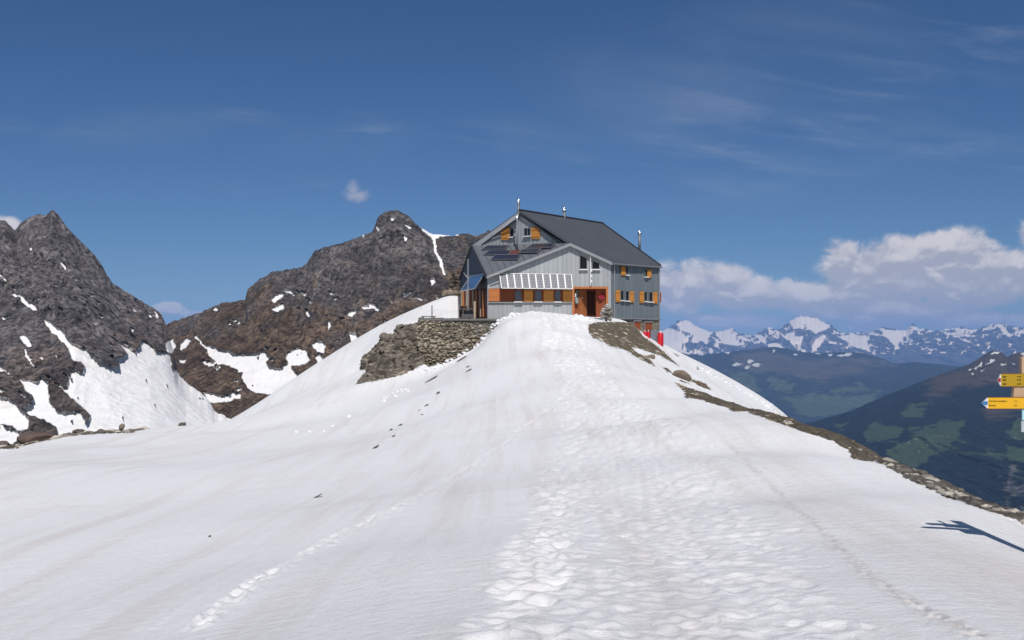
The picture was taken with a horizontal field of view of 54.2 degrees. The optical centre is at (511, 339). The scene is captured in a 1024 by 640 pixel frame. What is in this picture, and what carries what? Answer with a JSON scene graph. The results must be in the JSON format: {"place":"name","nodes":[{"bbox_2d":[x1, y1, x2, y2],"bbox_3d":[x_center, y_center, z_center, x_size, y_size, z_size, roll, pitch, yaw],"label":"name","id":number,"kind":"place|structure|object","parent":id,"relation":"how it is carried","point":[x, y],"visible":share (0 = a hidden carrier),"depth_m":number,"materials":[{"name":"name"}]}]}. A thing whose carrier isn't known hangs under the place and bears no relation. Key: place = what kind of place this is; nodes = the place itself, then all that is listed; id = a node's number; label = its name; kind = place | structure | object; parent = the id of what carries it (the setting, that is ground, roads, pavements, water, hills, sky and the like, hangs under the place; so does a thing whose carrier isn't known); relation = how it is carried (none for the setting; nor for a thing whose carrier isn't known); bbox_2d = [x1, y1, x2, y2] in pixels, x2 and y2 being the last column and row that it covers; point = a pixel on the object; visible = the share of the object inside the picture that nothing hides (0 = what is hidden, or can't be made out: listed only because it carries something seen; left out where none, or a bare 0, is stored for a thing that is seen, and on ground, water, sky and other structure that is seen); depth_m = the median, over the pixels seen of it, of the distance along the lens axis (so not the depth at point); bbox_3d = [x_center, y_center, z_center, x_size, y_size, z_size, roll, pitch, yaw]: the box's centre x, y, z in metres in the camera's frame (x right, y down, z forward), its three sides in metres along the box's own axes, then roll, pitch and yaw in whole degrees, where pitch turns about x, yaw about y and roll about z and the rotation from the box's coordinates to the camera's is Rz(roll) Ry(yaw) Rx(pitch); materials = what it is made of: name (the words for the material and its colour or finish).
{"place":"outdoors","nodes":[
{"label":"outdoors","id":0,"kind":"place"},
{"bbox_2d":[0,210,229,443],"bbox_3d":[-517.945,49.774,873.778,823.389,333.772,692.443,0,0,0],"label":"mountain","id":1,"kind":"structure","parent":0,"point":[85,343],"depth_m":773.77,"materials":[{"name":"grey stone"}]},
{"bbox_2d":[166,210,489,418],"bbox_3d":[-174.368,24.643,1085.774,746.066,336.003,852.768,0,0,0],"label":"mountain","id":2,"kind":"structure","parent":0,"point":[272,332],"depth_m":1036.10,"materials":[{"name":"grey stone"}]},
{"bbox_2d":[0,296,1023,639],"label":"snow slope","id":3,"kind":"structure","parent":0,"point":[544,476],"depth_m":15.04,"materials":[{"name":"white snow"}]},
{"bbox_2d":[0,441,9,444],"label":"boulder","id":4,"kind":"object","parent":3,"relation":"on","point":[4,443],"visible":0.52,"depth_m":41.97,"materials":[{"name":"grey stone"}]},
{"bbox_2d":[17,432,55,443],"bbox_3d":[-26.280,5.510,55.502,2.167,0.865,1.437,0,0,-37],"label":"boulder","id":5,"kind":"object","parent":3,"relation":"on","point":[30,437],"visible":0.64,"depth_m":54.86,"materials":[{"name":"stone"}]},
{"bbox_2d":[72,429,84,432],"bbox_3d":[-24.393,5.246,56.501,0.874,0.432,0.694,0,0,42],"label":"boulder","id":6,"kind":"object","parent":3,"relation":"on","point":[78,430],"visible":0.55,"depth_m":56.36,"materials":[{"name":"grey stone"}]},
{"bbox_2d":[119,424,124,430],"bbox_3d":[-22.493,5.025,57.657,0.318,0.422,0.364,0,0,0],"label":"boulder","id":7,"kind":"object","parent":3,"relation":"on","point":[121,427],"visible":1,"depth_m":57.53,"materials":[{"name":"brown stone"}]},
{"bbox_2d":[358,322,424,383],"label":"rock outcrop","id":8,"kind":"object","parent":3,"relation":"on","point":[400,345],"visible":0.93,"depth_m":85.61,"materials":[{"name":"grey stone"}]},
{"bbox_2d":[442,272,460,295],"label":"stone cairn","id":9,"kind":"object","parent":3,"relation":"on","point":[453,290],"visible":1,"depth_m":106.20,"materials":[{"name":"grey stone"}]},
{"bbox_2d":[416,320,495,365],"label":"retaining wall","id":10,"kind":"structure","parent":3,"relation":"on","point":[439,342],"depth_m":83.14,"materials":[{"name":"stone"}]},
{"bbox_2d":[419,319,496,350],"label":"stone terrace","id":11,"kind":"structure","parent":3,"relation":"on","point":[490,321],"depth_m":83.25,"materials":[{"name":"grey stone"}]},
{"bbox_2d":[464,259,468,318],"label":"antenna mast","id":12,"kind":"object","parent":11,"relation":"on","point":[467,276],"visible":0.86,"depth_m":86.46,"materials":[{"name":"metal"}]},
{"bbox_2d":[461,309,473,318],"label":"picnic table","id":13,"kind":"object","parent":11,"relation":"on","point":[467,313],"visible":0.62,"depth_m":85.50,"materials":[{"name":"grey wood"}]},
{"bbox_2d":[474,301,475,318],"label":"timber post","id":14,"kind":"object","parent":11,"relation":"on","point":[474,309],"visible":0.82,"depth_m":84.31,"materials":[{"name":"beige wood"}]},
{"bbox_2d":[0,322,1023,523],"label":"rubble","id":15,"kind":"object","parent":3,"relation":"on","point":[950,493],"visible":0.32,"depth_m":17.29,"materials":[{"name":"stone"}]},
{"bbox_2d":[294,312,773,432],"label":"snow chunks","id":16,"kind":"object","parent":3,"relation":"on","point":[582,317],"visible":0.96,"depth_m":79.73,"materials":[{"name":"white snow"}]},
{"bbox_2d":[458,198,661,341],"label":"mountain hut","id":17,"kind":"object","parent":3,"relation":"on","point":[521,260],"visible":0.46,"depth_m":89.43,"materials":[{"name":"wood"}]},
{"bbox_2d":[508,228,514,237],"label":"window","id":18,"kind":"structure","parent":17,"relation":"in","point":[512,230],"depth_m":93.62,"materials":[{"name":"metal"}]},
{"bbox_2d":[514,290,521,301],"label":"window","id":19,"kind":"structure","parent":17,"relation":"in","point":[517,293],"depth_m":87.89,"materials":[{"name":"grey wood"}]},
{"bbox_2d":[522,228,530,236],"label":"window","id":20,"kind":"structure","parent":17,"relation":"in","point":[527,231],"depth_m":92.13,"materials":[{"name":"wood"}]},
{"bbox_2d":[534,290,541,301],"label":"window","id":21,"kind":"structure","parent":17,"relation":"in","point":[537,293],"depth_m":87.89,"materials":[{"name":"grey wood"}]},
{"bbox_2d":[554,290,560,301],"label":"window","id":22,"kind":"structure","parent":17,"relation":"in","point":[557,293],"depth_m":87.89,"materials":[{"name":"grey wood"}]},
{"bbox_2d":[574,289,578,314],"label":"door leaf","id":23,"kind":"structure","parent":17,"relation":"in","point":[576,305],"depth_m":88.38,"materials":[{"name":"orange wood"}]},
{"bbox_2d":[575,289,578,302],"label":"hanging jacket","id":24,"kind":"object","parent":17,"relation":"hanging from","point":[576,295],"visible":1,"depth_m":87.96,"materials":[{"name":"grey fabric"}]},
{"bbox_2d":[579,289,586,316],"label":"door leaf","id":25,"kind":"structure","parent":17,"relation":"in","point":[582,292],"depth_m":89.01,"materials":[{"name":"orange wood"}]},
{"bbox_2d":[579,254,587,269],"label":"window","id":26,"kind":"structure","parent":17,"relation":"in","point":[584,260],"depth_m":87.97,"materials":[{"name":"glass"}]},
{"bbox_2d":[587,292,594,316],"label":"open doorway","id":27,"kind":"structure","parent":17,"relation":"in","point":[590,295],"depth_m":89.86,"materials":[{"name":"brown wood"}]},
{"bbox_2d":[592,260,600,269],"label":"window","id":28,"kind":"structure","parent":17,"relation":"in","point":[593,262],"depth_m":87.97,"materials":[{"name":"metal"}]},
{"bbox_2d":[596,289,605,316],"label":"door leaf","id":29,"kind":"structure","parent":17,"relation":"in","point":[600,303],"depth_m":88.73,"materials":[{"name":"orange wood"}]},
{"bbox_2d":[620,290,625,300],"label":"window","id":30,"kind":"structure","parent":17,"relation":"in","point":[621,291],"depth_m":88.79,"materials":[{"name":"white glass"}]},
{"bbox_2d":[625,267,629,275],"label":"window","id":31,"kind":"structure","parent":17,"relation":"in","point":[627,268],"depth_m":89.20,"materials":[{"name":"white glass"}]},
{"bbox_2d":[625,291,630,301],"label":"window","id":32,"kind":"structure","parent":17,"relation":"in","point":[626,292],"depth_m":89.20,"materials":[{"name":"white glass"}]},
{"bbox_2d":[633,320,641,329],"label":"basement door","id":33,"kind":"structure","parent":17,"relation":"in","point":[635,322],"depth_m":90.06,"materials":[{"name":"orange wood"}]},
{"bbox_2d":[644,269,648,277],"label":"window","id":34,"kind":"structure","parent":17,"relation":"in","point":[645,270],"depth_m":90.74,"materials":[{"name":"clear glass"}]},
{"bbox_2d":[644,292,648,301],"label":"window","id":35,"kind":"structure","parent":17,"relation":"in","point":[645,293],"depth_m":90.79,"materials":[{"name":"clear glass"}]},
{"bbox_2d":[644,321,652,329],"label":"basement door","id":36,"kind":"structure","parent":17,"relation":"in","point":[647,324],"depth_m":90.90,"materials":[{"name":"orange wood"}]},
{"bbox_2d":[648,292,653,302],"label":"window","id":37,"kind":"structure","parent":17,"relation":"in","point":[650,294],"depth_m":91.21,"materials":[{"name":"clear glass"}]},
{"bbox_2d":[600,304,612,320],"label":"fir tree","id":38,"kind":"object","parent":3,"relation":"on","point":[606,312],"visible":0.96,"depth_m":84.27,"materials":[{"name":"white paint"}]},
{"bbox_2d":[657,331,663,345],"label":"gas cylinder","id":39,"kind":"object","parent":3,"relation":"on","point":[660,337],"visible":0.93,"depth_m":89.98,"materials":[{"name":"red paint"}]},
{"bbox_2d":[672,370,691,380],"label":"boulder","id":40,"kind":"object","parent":3,"relation":"on","point":[684,375],"visible":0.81,"depth_m":67.00,"materials":[{"name":"beige stone"}]},
{"bbox_2d":[589,321,952,498],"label":"rocks","id":41,"kind":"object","parent":3,"relation":"on","point":[696,381],"depth_m":68.75,"materials":[{"name":"stone"}]},
{"bbox_2d":[982,356,1023,431],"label":"signpost","id":42,"kind":"object","parent":3,"relation":"on","point":[1015,382],"visible":1,"depth_m":9.61,"materials":[{"name":"yellow metal"}]},
{"bbox_2d":[0,0,1023,335],"label":"sky","id":43,"kind":"structure","parent":0,"point":[853,166],"materials":[{"name":"blue"}]},
{"bbox_2d":[682,347,960,423],"bbox_3d":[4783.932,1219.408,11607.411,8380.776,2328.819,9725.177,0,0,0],"label":"hills","id":44,"kind":"structure","parent":0,"point":[804,387],"depth_m":11100.15,"materials":[{"name":"blue"}]},
{"bbox_2d":[662,316,1023,366],"bbox_3d":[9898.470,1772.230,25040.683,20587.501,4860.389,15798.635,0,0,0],"label":"snow range","id":45,"kind":"structure","parent":0,"point":[961,346],"depth_m":24846.12,"materials":[{"name":"white snow"}]},
{"bbox_2d":[805,350,1023,510],"bbox_3d":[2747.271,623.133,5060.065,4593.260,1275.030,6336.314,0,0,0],"label":"valley hillside","id":46,"kind":"structure","parent":0,"point":[950,427],"depth_m":4209.32,"materials":[{"name":"green plant"}]}
]}

